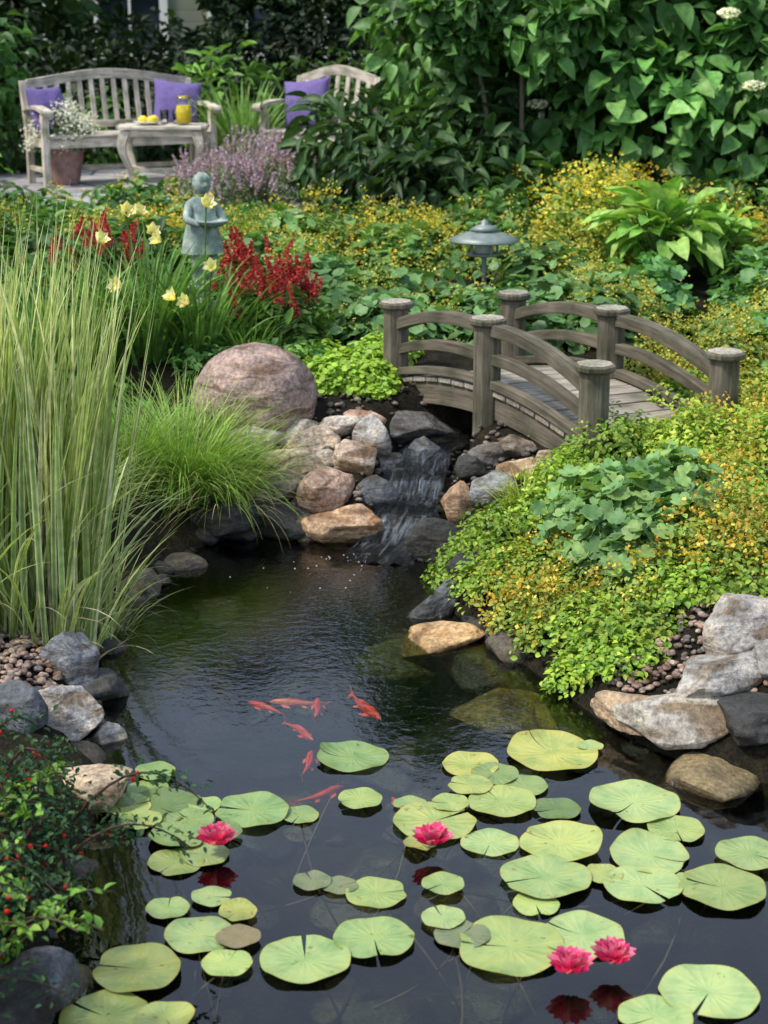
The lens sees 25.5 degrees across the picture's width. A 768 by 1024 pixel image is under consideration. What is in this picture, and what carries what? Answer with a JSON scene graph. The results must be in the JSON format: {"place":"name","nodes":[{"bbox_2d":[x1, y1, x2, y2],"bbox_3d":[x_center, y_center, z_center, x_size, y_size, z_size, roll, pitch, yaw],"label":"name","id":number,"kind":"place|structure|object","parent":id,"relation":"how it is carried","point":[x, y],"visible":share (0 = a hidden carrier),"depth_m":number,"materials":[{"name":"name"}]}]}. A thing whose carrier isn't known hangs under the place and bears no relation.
{"place":"outdoors","nodes":[
{"label":"outdoors","id":0,"kind":"place"},
{"bbox_2d":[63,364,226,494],"bbox_3d":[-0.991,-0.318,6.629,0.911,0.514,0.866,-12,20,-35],"label":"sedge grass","id":1,"kind":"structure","parent":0,"point":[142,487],"depth_m":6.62,"materials":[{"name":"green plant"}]},
{"bbox_2d":[20,0,388,50],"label":"window panes","id":2,"kind":"object","parent":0,"point":[141,7],"depth_m":21.11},
{"bbox_2d":[27,0,391,113],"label":"walls","id":3,"kind":"structure","parent":0,"point":[189,13],"depth_m":21.05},
{"bbox_2d":[211,382,537,536],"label":"gravel","id":4,"kind":"structure","parent":0,"point":[357,493],"depth_m":6.96,"materials":[{"name":"gravel"}]},
{"bbox_2d":[0,73,767,1023],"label":"ground","id":5,"kind":"structure","parent":0,"point":[326,619],"depth_m":5.46,"materials":[{"name":"soil"}]},
{"bbox_2d":[0,10,38,173],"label":"laurel shrub","id":6,"kind":"object","parent":5,"relation":"on","point":[12,74],"visible":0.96,"depth_m":13.55,"materials":[{"name":"green plant"}]},
{"bbox_2d":[0,679,48,733],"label":"pond rock","id":7,"kind":"object","parent":5,"relation":"on","point":[15,694],"visible":0.66,"depth_m":4.64,"materials":[{"name":"stone"}]},
{"bbox_2d":[0,965,54,1023],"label":"pond rock","id":8,"kind":"object","parent":5,"relation":"on","point":[22,1010],"visible":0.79,"depth_m":3.40,"materials":[{"name":"stone"}]},
{"bbox_2d":[10,946,81,1012],"bbox_3d":[-0.733,0.991,3.537,0.188,0.159,0.176,0,16,0],"label":"pond rock","id":9,"kind":"object","parent":5,"relation":"on","point":[58,964],"visible":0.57,"depth_m":3.52,"materials":[{"name":"stone"}]},
{"bbox_2d":[0,0,102,125],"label":"shade tree","id":10,"kind":"object","parent":5,"relation":"on","point":[72,10],"visible":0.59,"depth_m":15.31,"materials":[{"name":"green plant"}]},
{"bbox_2d":[0,584,110,689],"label":"gravel","id":11,"kind":"structure","parent":5,"relation":"on","point":[16,650],"depth_m":5.04,"materials":[{"name":"gravel"}]},
{"bbox_2d":[0,760,114,965],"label":"honeysuckle sprigs","id":12,"kind":"object","parent":5,"relation":"on","point":[47,913],"visible":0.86,"depth_m":3.39,"materials":[{"name":"green plant"}]},
{"bbox_2d":[38,631,99,686],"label":"pond rock","id":13,"kind":"object","parent":5,"relation":"on","point":[75,661],"visible":0.65,"depth_m":5.08,"materials":[{"name":"stone"}]},
{"bbox_2d":[38,685,104,740],"bbox_3d":[-0.922,0.580,4.819,0.219,0.212,0.176,12,20,35],"label":"pond rock","id":14,"kind":"object","parent":5,"relation":"on","point":[78,714],"visible":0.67,"depth_m":4.77,"materials":[{"name":"stone"}]},
{"bbox_2d":[0,0,152,131],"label":"laurel shrub","id":15,"kind":"object","parent":5,"relation":"on","point":[118,12],"visible":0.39,"depth_m":16.52,"materials":[{"name":"green plant"}]},
{"bbox_2d":[0,229,158,385],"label":"daylily plant","id":16,"kind":"object","parent":5,"relation":"on","point":[104,238],"visible":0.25,"depth_m":7.40,"materials":[{"name":"green plant"}]},
{"bbox_2d":[0,167,189,264],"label":"shade groundcover","id":17,"kind":"object","parent":5,"relation":"on","point":[117,192],"visible":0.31,"depth_m":10.30,"materials":[{"name":"green plant"}]},
{"bbox_2d":[0,196,190,424],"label":"shade groundcover","id":18,"kind":"object","parent":5,"relation":"on","point":[30,244],"visible":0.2,"depth_m":8.87,"materials":[{"name":"green plant"}]},
{"bbox_2d":[61,764,132,814],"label":"pond rock","id":19,"kind":"object","parent":5,"relation":"on","point":[99,775],"visible":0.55,"depth_m":4.38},
{"bbox_2d":[41,207,162,319],"bbox_3d":[-1.393,-1.218,8.504,0.666,0.608,0.658,0,16,0],"label":"red astilbe","id":20,"kind":"object","parent":5,"relation":"on","point":[123,235],"visible":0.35,"depth_m":8.43,"materials":[{"name":"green plant"}]},
{"bbox_2d":[0,183,209,658],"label":"variegated grass","id":21,"kind":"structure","parent":5,"relation":"on","point":[56,559],"depth_m":5.14,"materials":[{"name":"green plant"}]},
{"bbox_2d":[0,704,213,1017],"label":"cotoneaster shrub","id":22,"kind":"object","parent":5,"relation":"on","point":[32,868],"visible":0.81,"depth_m":3.79,"materials":[{"name":"green plant"}]},
{"bbox_2d":[89,721,128,756],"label":"pond rock","id":23,"kind":"object","parent":5,"relation":"on","point":[110,739],"visible":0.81,"depth_m":4.84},
{"bbox_2d":[81,533,192,646],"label":"sedge grass","id":24,"kind":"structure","parent":5,"relation":"on","point":[122,586],"depth_m":5.70,"materials":[{"name":"green plant"}]},
{"bbox_2d":[32,200,247,365],"bbox_3d":[-1.133,-1.059,7.726,1.091,0.752,1.167,0,16,0],"label":"daylily plant","id":25,"kind":"object","parent":5,"relation":"on","point":[159,345],"visible":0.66,"depth_m":7.66,"materials":[{"name":"green plant"}]},
{"bbox_2d":[0,168,367,215],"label":"patio","id":26,"kind":"structure","parent":5,"relation":"on","point":[90,179],"depth_m":13.09,"materials":[{"name":"stone"}]},
{"bbox_2d":[19,88,104,184],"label":"potted white flowers","id":27,"kind":"object","parent":26,"relation":"on","point":[66,166],"visible":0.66,"depth_m":12.79,"materials":[{"name":"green plant"}]},
{"bbox_2d":[18,68,221,187],"bbox_3d":[-2.017,-2.962,13.040,1.410,0.841,0.631,-9,19,-27],"label":"garden bench","id":28,"kind":"object","parent":26,"relation":"on","point":[46,142],"visible":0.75,"depth_m":13.04,"materials":[{"name":"brown wood"}]},
{"bbox_2d":[25,86,68,133],"bbox_3d":[-2.529,-3.027,12.803,0.180,0.350,0.350,-10,8,36],"label":"throw pillow","id":29,"kind":"object","parent":28,"relation":"on","point":[40,97],"visible":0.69,"depth_m":12.70,"materials":[{"name":"purple fabric"}]},
{"bbox_2d":[153,78,202,122],"bbox_3d":[-1.621,-3.187,13.307,0.380,0.380,0.180,3,-1,-9],"label":"throw pillow","id":30,"kind":"object","parent":28,"relation":"on","point":[166,93],"visible":0.64,"depth_m":13.24,"materials":[{"name":"purple fabric"}]},
{"bbox_2d":[116,123,209,188],"bbox_3d":[-1.620,-2.614,12.523,0.660,0.467,0.395,0,16,0],"label":"patio table","id":31,"kind":"object","parent":26,"relation":"on","point":[197,132],"visible":0.68,"depth_m":12.33,"materials":[{"name":"brown wood"}]},
{"bbox_2d":[186,71,293,166],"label":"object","id":32,"kind":"object","parent":26,"relation":"on","point":[246,116],"visible":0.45,"depth_m":13.25,"materials":[{"name":"green plant"}]},
{"bbox_2d":[206,123,309,202],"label":"catmint plant","id":33,"kind":"object","parent":26,"relation":"on","point":[247,144],"visible":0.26,"depth_m":11.83,"materials":[{"name":"purple plant"}]},
{"bbox_2d":[252,65,382,174],"bbox_3d":[-0.504,-3.014,13.181,0.810,0.860,0.646,10,19,31],"label":"garden bench","id":34,"kind":"object","parent":26,"relation":"on","point":[358,75],"visible":0.36,"depth_m":13.22,"materials":[{"name":"brown wood"}]},
{"bbox_2d":[284,76,329,127],"bbox_3d":[-0.601,-3.184,13.264,0.390,0.390,0.179,-1,-2,22],"label":"throw pillow","id":35,"kind":"object","parent":34,"relation":"on","point":[320,87],"visible":0.54,"depth_m":13.20,"materials":[{"name":"purple fabric"}]},
{"bbox_2d":[181,172,228,304],"bbox_3d":[-0.912,-1.386,8.688,0.258,0.687,0.320,-11,20,-33],"label":"garden statue","id":36,"kind":"object","parent":5,"relation":"on","point":[194,215],"visible":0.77,"depth_m":8.63,"materials":[{"name":"stone"}]},
{"bbox_2d":[94,359,336,537],"bbox_3d":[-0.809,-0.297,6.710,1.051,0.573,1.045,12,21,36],"label":"sedge grass","id":37,"kind":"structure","parent":5,"relation":"on","point":[208,445],"depth_m":6.68,"materials":[{"name":"green plant"}]},
{"bbox_2d":[123,193,307,359],"bbox_3d":[-0.842,-1.072,7.795,0.959,0.787,0.941,-14,21,-39],"label":"daylily plant","id":38,"kind":"object","parent":5,"relation":"on","point":[196,337],"visible":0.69,"depth_m":7.69,"materials":[{"name":"green plant"}]},
{"bbox_2d":[161,142,276,210],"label":"catmint plant","id":39,"kind":"object","parent":5,"relation":"on","point":[184,170],"visible":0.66,"depth_m":11.30,"materials":[{"name":"purple plant"}]},
{"bbox_2d":[188,501,261,535],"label":"pond rock","id":40,"kind":"object","parent":5,"relation":"on","point":[235,521],"visible":0.77,"depth_m":6.60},
{"bbox_2d":[171,40,281,167],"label":"fern clump","id":41,"kind":"object","parent":5,"relation":"on","point":[253,69],"visible":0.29,"depth_m":14.08,"materials":[{"name":"green plant"}]},
{"bbox_2d":[0,178,479,280],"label":"yellow coreopsis","id":42,"kind":"object","parent":5,"relation":"on","point":[330,222],"visible":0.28,"depth_m":9.64,"materials":[{"name":"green plant"}]},
{"bbox_2d":[197,226,293,326],"bbox_3d":[-0.673,-1.115,8.269,0.503,0.561,0.515,0,16,0],"label":"red astilbe","id":43,"kind":"object","parent":5,"relation":"on","point":[242,251],"visible":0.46,"depth_m":8.20,"materials":[{"name":"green plant"}]},
{"bbox_2d":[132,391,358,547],"bbox_3d":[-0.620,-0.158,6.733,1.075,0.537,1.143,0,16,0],"label":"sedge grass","id":44,"kind":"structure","parent":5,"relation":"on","point":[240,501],"depth_m":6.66,"materials":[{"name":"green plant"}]},
{"bbox_2d":[168,290,328,351],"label":"sedge grass","id":45,"kind":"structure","parent":5,"relation":"on","point":[272,332],"depth_m":7.71,"materials":[{"name":"green plant"}]},
{"bbox_2d":[191,342,316,432],"bbox_3d":[-0.549,-0.480,7.180,0.531,0.471,0.470,0,16,0],"label":"boulder","id":46,"kind":"object","parent":5,"relation":"on","point":[287,378],"visible":0.67,"depth_m":6.99,"materials":[{"name":"stone"}]},
{"bbox_2d":[163,308,352,384],"bbox_3d":[-0.629,-0.778,7.898,0.990,0.255,0.953,0,16,0],"label":"shade groundcover","id":47,"kind":"object","parent":5,"relation":"on","point":[194,359],"visible":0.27,"depth_m":7.62,"materials":[{"name":"green plant"}]},
{"bbox_2d":[0,47,537,174],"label":"shade perennials","id":48,"kind":"object","parent":5,"relation":"on","point":[113,156],"visible":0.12,"depth_m":14.09,"materials":[{"name":"green plant"}]},
{"bbox_2d":[244,466,302,504],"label":"pond rock","id":49,"kind":"object","parent":5,"relation":"on","point":[292,486],"visible":0.49,"depth_m":6.78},
{"bbox_2d":[220,252,336,358],"bbox_3d":[-0.508,-0.944,7.911,0.587,0.546,0.552,0,16,0],"label":"red astilbe","id":50,"kind":"object","parent":5,"relation":"on","point":[293,309],"visible":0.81,"depth_m":7.83,"materials":[{"name":"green plant"}]},
{"bbox_2d":[220,135,344,209],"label":"catmint plant","id":51,"kind":"object","parent":5,"relation":"on","point":[275,158],"visible":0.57,"depth_m":11.34,"materials":[{"name":"purple plant"}]},
{"bbox_2d":[255,501,310,541],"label":"pond rock","id":52,"kind":"object","parent":5,"relation":"on","point":[293,530],"visible":0.62,"depth_m":6.67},
{"bbox_2d":[257,447,324,477],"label":"pond rock","id":53,"kind":"object","parent":5,"relation":"on","point":[304,460],"visible":0.45,"depth_m":6.82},
{"bbox_2d":[195,0,387,119],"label":"shade tree","id":54,"kind":"object","parent":5,"relation":"on","point":[245,3],"visible":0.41,"depth_m":15.41,"materials":[{"name":"green plant"}]},
{"bbox_2d":[287,425,340,451],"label":"pond rock","id":55,"kind":"object","parent":5,"relation":"on","point":[331,438],"visible":0.7,"depth_m":7.00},
{"bbox_2d":[295,466,354,512],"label":"pond rock","id":56,"kind":"object","parent":5,"relation":"on","point":[328,488],"visible":0.88,"depth_m":6.74,"materials":[{"name":"stone"}]},
{"bbox_2d":[50,188,604,292],"bbox_3d":[-0.358,-1.523,9.565,3.179,0.543,1.912,0,16,0],"label":"ladys mantle","id":57,"kind":"object","parent":5,"relation":"on","point":[522,257],"visible":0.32,"depth_m":9.47,"materials":[{"name":"green plant"}]},
{"bbox_2d":[47,513,648,953],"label":"shore stones","id":58,"kind":"object","parent":5,"relation":"on","point":[105,687],"visible":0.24,"depth_m":5.49,"materials":[{"name":"stone"}]},
{"bbox_2d":[332,439,377,475],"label":"pond rock","id":59,"kind":"object","parent":5,"relation":"on","point":[360,457],"visible":0.87,"depth_m":6.89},
{"bbox_2d":[288,330,424,399],"bbox_3d":[-0.188,-0.681,7.619,0.758,0.226,0.690,0,16,0],"label":"creeping jenny","id":60,"kind":"object","parent":5,"relation":"on","point":[359,370],"visible":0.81,"depth_m":7.43,"materials":[{"name":"green plant"}]},
{"bbox_2d":[352,414,391,457],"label":"pond rock","id":61,"kind":"object","parent":5,"relation":"on","point":[370,430],"visible":0.73,"depth_m":6.99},
{"bbox_2d":[359,475,401,512],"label":"pond rock","id":62,"kind":"object","parent":5,"relation":"on","point":[377,491],"visible":0.81,"depth_m":6.81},
{"bbox_2d":[0,0,765,162],"bbox_3d":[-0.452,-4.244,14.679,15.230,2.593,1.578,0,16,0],"label":"evergreen hedge","id":63,"kind":"object","parent":5,"relation":"on","point":[298,40],"visible":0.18,"depth_m":14.79,"materials":[{"name":"green plant"}]},
{"bbox_2d":[353,638,434,686],"bbox_3d":[0.033,0.499,5.660,0.274,0.124,0.215,0,16,0],"label":"pond rock","id":64,"kind":"object","parent":5,"relation":"on","point":[384,662],"visible":0.84,"depth_m":5.59,"materials":[{"name":"stone"}]},
{"bbox_2d":[276,78,520,223],"bbox_3d":[0.077,-2.193,10.824,1.134,1.066,1.793,-12,20,-36],"label":"peony shrub","id":65,"kind":"object","parent":5,"relation":"on","point":[389,177],"visible":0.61,"depth_m":10.67,"materials":[{"name":"green plant"}]},
{"bbox_2d":[52,594,761,1023],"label":"pond bed stones","id":66,"kind":"object","parent":5,"relation":"on","point":[706,782],"visible":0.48,"depth_m":4.95,"materials":[{"name":"stone"}]},
{"bbox_2d":[389,410,459,444],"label":"pond rock","id":67,"kind":"object","parent":5,"relation":"on","point":[406,427],"visible":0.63,"depth_m":7.29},
{"bbox_2d":[402,436,450,477],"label":"pond rock","id":68,"kind":"object","parent":5,"relation":"on","point":[421,445],"visible":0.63,"depth_m":7.08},
{"bbox_2d":[402,595,455,628],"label":"pond rock","id":69,"kind":"object","parent":5,"relation":"on","point":[431,608],"visible":0.71,"depth_m":5.82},
{"bbox_2d":[130,758,732,1023],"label":"lily stems","id":70,"kind":"object","parent":5,"relation":"on","point":[320,896],"visible":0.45,"depth_m":4.18,"materials":[{"name":"green plant"}]},
{"bbox_2d":[405,518,462,574],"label":"pond rock","id":71,"kind":"object","parent":5,"relation":"on","point":[426,539],"visible":0.63,"depth_m":6.42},
{"bbox_2d":[401,621,484,659],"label":"pond rock","id":72,"kind":"object","parent":5,"relation":"on","point":[437,640],"visible":0.94,"depth_m":5.59,"materials":[{"name":"stone"}]},
{"bbox_2d":[441,481,476,522],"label":"pond rock","id":73,"kind":"object","parent":5,"relation":"on","point":[456,502],"visible":0.79,"depth_m":6.57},
{"bbox_2d":[266,245,671,364],"bbox_3d":[0.328,-1.039,8.436,2.197,0.421,1.491,4,17,12],"label":"ladys mantle","id":74,"kind":"object","parent":5,"relation":"on","point":[352,297],"visible":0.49,"depth_m":8.18,"materials":[{"name":"green plant"}]},
{"bbox_2d":[403,63,563,218],"bbox_3d":[0.658,-2.272,10.868,1.188,1.185,1.345,0,16,0],"label":"peony shrub","id":75,"kind":"object","parent":5,"relation":"on","point":[505,141],"visible":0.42,"depth_m":10.68,"materials":[{"name":"green plant"}]},
{"bbox_2d":[449,219,519,286],"bbox_3d":[0.530,-1.347,8.988,0.378,0.400,0.378,0,16,0],"label":"garden lantern","id":76,"kind":"object","parent":5,"relation":"on","point":[484,237],"visible":1,"depth_m":8.89,"materials":[{"name":"grey metal"}]},
{"bbox_2d":[469,468,519,507],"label":"pond rock","id":77,"kind":"object","parent":5,"relation":"on","point":[476,493],"visible":0.64,"depth_m":6.54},
{"bbox_2d":[346,0,652,199],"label":"viburnum shrub","id":78,"kind":"object","parent":5,"relation":"on","point":[401,72],"visible":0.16,"depth_m":11.09,"materials":[{"name":"green plant"}]},
{"bbox_2d":[449,687,557,739],"bbox_3d":[0.393,0.619,5.173,0.388,0.103,0.310,0,16,0],"label":"pond rock","id":79,"kind":"object","parent":5,"relation":"on","point":[505,712],"visible":0.81,"depth_m":5.13,"materials":[{"name":"stone"}]},
{"bbox_2d":[402,0,625,176],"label":"viburnum tree","id":80,"kind":"object","parent":5,"relation":"on","point":[540,45],"visible":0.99,"depth_m":10.36,"materials":[{"name":"green plant"}]},
{"bbox_2d":[420,401,671,699],"bbox_3d":[0.596,0.087,5.796,0.931,0.605,1.796,0,16,0],"label":"lime sedum","id":81,"kind":"object","parent":5,"relation":"on","point":[578,657],"visible":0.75,"depth_m":5.85,"materials":[{"name":"green plant"}]},
{"bbox_2d":[379,290,745,459],"bbox_3d":[0.731,-0.511,7.055,0.740,0.622,1.765,-10,19,-31],"label":"wooden footbridge","id":82,"kind":"object","parent":5,"relation":"on","point":[555,400],"visible":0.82,"depth_m":6.93,"materials":[{"name":"grey wood"}]},
{"bbox_2d":[454,518,686,647],"bbox_3d":[0.605,0.224,5.552,0.558,0.374,0.924,-9,19,-27],"label":"golden sedum","id":83,"kind":"object","parent":5,"relation":"on","point":[519,592],"visible":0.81,"depth_m":5.53,"materials":[{"name":"yellow plant"}]},
{"bbox_2d":[514,149,649,278],"bbox_3d":[1.207,-1.632,9.512,0.862,0.759,0.809,-10,19,-29],"label":"goldenrod plant","id":84,"kind":"object","parent":5,"relation":"on","point":[588,209],"visible":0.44,"depth_m":9.41,"materials":[{"name":"yellow plant"}]},
{"bbox_2d":[444,158,767,270],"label":"shade groundcover","id":85,"kind":"object","parent":5,"relation":"on","point":[759,189],"visible":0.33,"depth_m":10.02,"materials":[{"name":"green plant"}]},
{"bbox_2d":[590,690,651,735],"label":"pond rock","id":86,"kind":"object","parent":5,"relation":"on","point":[602,701],"visible":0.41,"depth_m":4.86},
{"bbox_2d":[495,151,767,276],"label":"yellow coreopsis","id":87,"kind":"object","parent":5,"relation":"on","point":[763,240],"visible":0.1,"depth_m":10.02,"materials":[{"name":"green plant"}]},
{"bbox_2d":[529,440,736,588],"bbox_3d":[0.854,-0.018,5.697,0.702,0.412,0.856,0,16,0],"label":"geranium plant","id":88,"kind":"object","parent":5,"relation":"on","point":[602,508],"visible":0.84,"depth_m":5.62,"materials":[{"name":"green plant"}]},
{"bbox_2d":[519,411,767,651],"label":"lime sedum","id":89,"kind":"object","parent":5,"relation":"on","point":[734,585],"visible":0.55,"depth_m":5.20,"materials":[{"name":"green plant"}]},
{"bbox_2d":[524,0,767,201],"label":"hydrangea shrub","id":90,"kind":"object","parent":5,"relation":"on","point":[690,77],"visible":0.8,"depth_m":10.45,"materials":[{"name":"green plant"}]},
{"bbox_2d":[580,174,735,272],"bbox_3d":[1.490,-1.530,9.135,0.756,0.596,0.846,-10,19,-29],"label":"hosta plant","id":91,"kind":"object","parent":5,"relation":"on","point":[665,205],"visible":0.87,"depth_m":9.00,"materials":[{"name":"green plant"}]},
{"bbox_2d":[558,243,767,381],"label":"geranium groundcover","id":92,"kind":"object","parent":5,"relation":"on","point":[745,280],"visible":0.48,"depth_m":8.48,"materials":[{"name":"green plant"}]},
{"bbox_2d":[559,511,767,731],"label":"gravel","id":93,"kind":"structure","parent":5,"relation":"on","point":[670,663],"depth_m":5.03,"materials":[{"name":"gravel"}]},
{"bbox_2d":[570,251,767,403],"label":"golden groundcover","id":94,"kind":"object","parent":5,"relation":"on","point":[667,353],"visible":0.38,"depth_m":7.37,"materials":[{"name":"yellow plant"}]},
{"bbox_2d":[610,693,729,749],"bbox_3d":[0.822,0.582,4.775,0.355,0.162,0.248,0,16,0],"label":"pond rock","id":95,"kind":"object","parent":5,"relation":"on","point":[671,721],"visible":0.88,"depth_m":4.71,"materials":[{"name":"stone"}]},
{"bbox_2d":[621,436,767,586],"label":"golden sedum","id":96,"kind":"object","parent":5,"relation":"on","point":[710,539],"visible":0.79,"depth_m":5.37,"materials":[{"name":"yellow plant"}]},
{"bbox_2d":[636,358,767,468],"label":"golden groundcover","id":97,"kind":"object","parent":5,"relation":"on","point":[735,425],"visible":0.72,"depth_m":6.32,"materials":[{"name":"yellow plant"}]},
{"bbox_2d":[675,650,762,697],"bbox_3d":[0.968,0.473,4.859,0.308,0.154,0.275,0,16,0],"label":"pond rock","id":98,"kind":"object","parent":5,"relation":"on","point":[706,675],"visible":0.81,"depth_m":4.77,"materials":[{"name":"stone"}]},
{"bbox_2d":[672,202,767,278],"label":"hosta plant","id":99,"kind":"object","parent":5,"relation":"on","point":[732,233],"visible":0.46,"depth_m":9.21,"materials":[{"name":"green plant"}]},
{"bbox_2d":[702,593,767,655],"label":"pond rock","id":100,"kind":"object","parent":5,"relation":"on","point":[735,623],"visible":0.69,"depth_m":4.87,"materials":[{"name":"stone"}]},
{"bbox_2d":[717,691,767,745],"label":"pond rock","id":101,"kind":"object","parent":5,"relation":"on","point":[745,713],"visible":1,"depth_m":4.62,"materials":[{"name":"stone"}]},
{"label":"pond water","id":102,"kind":"structure","parent":0,"visible":0},
{"bbox_2d":[301,503,382,549],"bbox_3d":[-0.172,0.058,6.663,0.268,0.187,0.278,-12,20,-36],"label":"pond rock","id":103,"kind":"object","parent":102,"relation":"in","point":[345,527],"visible":0.99,"depth_m":6.60,"materials":[{"name":"stone"}]},
{"bbox_2d":[59,729,767,1023],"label":"lily pads","id":104,"kind":"object","parent":102,"relation":"on","point":[523,948],"visible":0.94,"depth_m":4.03,"materials":[{"name":"plant"}]},
{"bbox_2d":[196,821,236,845],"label":"water lily flower","id":105,"kind":"object","parent":104,"relation":"on","point":[218,833],"visible":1,"depth_m":4.16,"materials":[{"name":"pink plant"}]},
{"bbox_2d":[412,821,453,845],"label":"water lily flower","id":106,"kind":"object","parent":104,"relation":"on","point":[435,833],"visible":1,"depth_m":4.16,"materials":[{"name":"pink plant"}]},
{"bbox_2d":[547,945,594,973],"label":"water lily flower","id":107,"kind":"object","parent":102,"relation":"on","point":[569,959],"visible":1,"depth_m":3.61,"materials":[{"name":"pink plant"}]},
{"bbox_2d":[590,935,636,963],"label":"water lily flower","id":108,"kind":"object","parent":102,"relation":"on","point":[611,950],"visible":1,"depth_m":3.65,"materials":[{"name":"pink plant"}]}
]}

